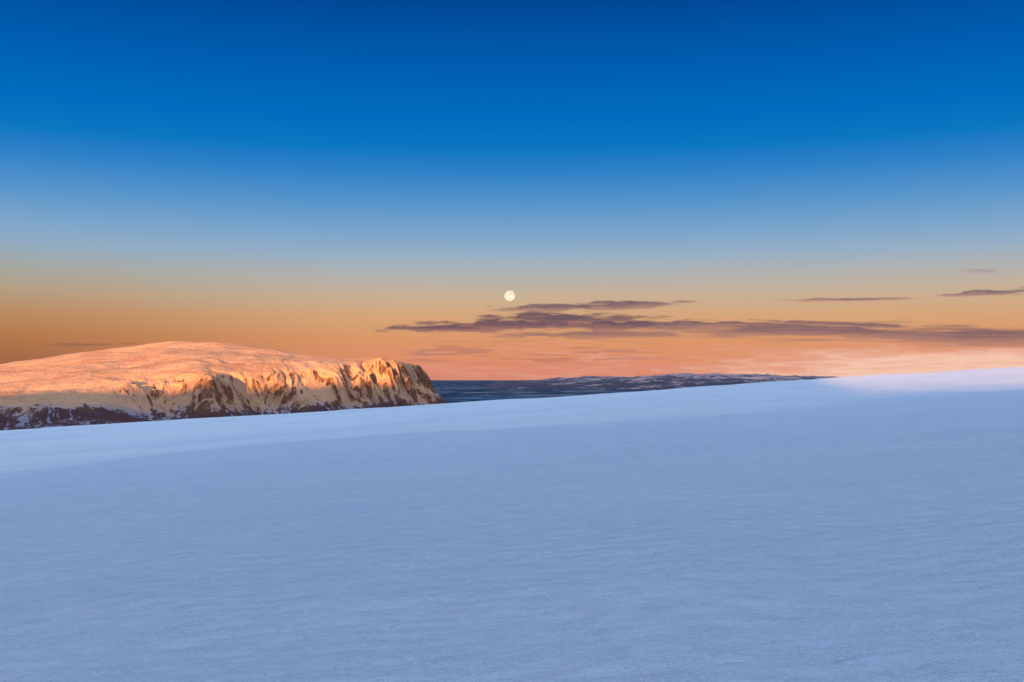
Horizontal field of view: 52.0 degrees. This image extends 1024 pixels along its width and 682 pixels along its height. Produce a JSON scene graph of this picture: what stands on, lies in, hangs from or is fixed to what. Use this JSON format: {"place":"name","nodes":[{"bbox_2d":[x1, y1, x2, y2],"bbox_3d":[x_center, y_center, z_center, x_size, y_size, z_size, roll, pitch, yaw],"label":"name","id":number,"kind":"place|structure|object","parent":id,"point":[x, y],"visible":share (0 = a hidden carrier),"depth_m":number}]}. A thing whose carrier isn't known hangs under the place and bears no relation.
{"place":"outdoors","nodes":[
{"label":"outdoors","id":0,"kind":"place"},
{"bbox_2d":[57,343,98,345],"bbox_3d":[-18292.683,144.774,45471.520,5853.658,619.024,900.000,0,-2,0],"label":"cloud","id":1,"kind":"structure","parent":0,"point":[67,344],"depth_m":45896.87},
{"bbox_2d":[0,341,446,429],"bbox_3d":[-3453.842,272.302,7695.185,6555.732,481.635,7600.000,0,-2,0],"label":"snowy mountain","id":2,"kind":"structure","parent":0,"point":[168,380],"depth_m":5467.46},
{"bbox_2d":[504,291,514,300],"bbox_3d":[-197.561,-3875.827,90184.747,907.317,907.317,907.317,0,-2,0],"label":"moon","id":3,"kind":"object","parent":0,"point":[509,295],"visible":1,"depth_m":89867.27},
{"bbox_2d":[0,367,1023,681],"bbox_3d":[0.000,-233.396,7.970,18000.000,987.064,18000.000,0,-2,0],"label":"snow field","id":4,"kind":"structure","parent":0,"point":[856,529],"depth_m":53.51},
{"bbox_2d":[0,0,1023,379],"label":"sky","id":5,"kind":"structure","parent":0,"point":[302,177]},
{"bbox_2d":[418,345,622,360],"bbox_3d":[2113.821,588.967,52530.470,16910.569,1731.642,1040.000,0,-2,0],"label":"cloud","id":6,"kind":"structure","parent":0,"point":[465,351],"depth_m":52754.23},
{"bbox_2d":[377,310,671,332],"bbox_3d":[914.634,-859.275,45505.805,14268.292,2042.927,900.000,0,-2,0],"label":"cloud","id":7,"kind":"structure","parent":0,"point":[522,321],"depth_m":45847.84},
{"bbox_2d":[431,380,664,402],"bbox_3d":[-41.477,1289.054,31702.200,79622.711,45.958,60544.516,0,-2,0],"label":"valley plain","id":8,"kind":"structure","parent":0,"point":[452,391],"depth_m":14815.08},
{"bbox_2d":[498,301,694,311],"bbox_3d":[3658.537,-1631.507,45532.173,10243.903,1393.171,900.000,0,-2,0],"label":"cloud","id":9,"kind":"structure","parent":0,"point":[608,305],"depth_m":45873.63},
{"bbox_2d":[483,373,834,390],"bbox_3d":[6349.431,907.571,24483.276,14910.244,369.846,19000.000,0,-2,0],"label":"distant hills","id":10,"kind":"structure","parent":0,"point":[673,381],"depth_m":22399.93},
{"bbox_2d":[470,345,1023,376],"bbox_3d":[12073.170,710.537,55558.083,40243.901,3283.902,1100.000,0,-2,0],"label":"cloud","id":11,"kind":"structure","parent":0,"point":[843,362],"depth_m":55939.32},
{"bbox_2d":[496,320,1023,346],"bbox_3d":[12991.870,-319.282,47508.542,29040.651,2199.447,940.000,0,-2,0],"label":"cloud","id":12,"kind":"structure","parent":0,"point":[977,337],"depth_m":47859.08},
{"bbox_2d":[795,297,909,301],"bbox_3d":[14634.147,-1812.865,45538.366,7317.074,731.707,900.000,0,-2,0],"label":"cloud","id":13,"kind":"structure","parent":0,"point":[840,299],"depth_m":45877.93},
{"bbox_2d":[968,270,987,271],"bbox_3d":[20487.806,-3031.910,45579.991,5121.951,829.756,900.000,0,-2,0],"label":"cloud","id":14,"kind":"structure","parent":0,"point":[978,271],"depth_m":45999.53},
{"bbox_2d":[940,290,1023,296],"bbox_3d":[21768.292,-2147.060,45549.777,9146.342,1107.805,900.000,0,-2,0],"label":"cloud","id":15,"kind":"structure","parent":0,"point":[979,292],"depth_m":45870.41}
]}

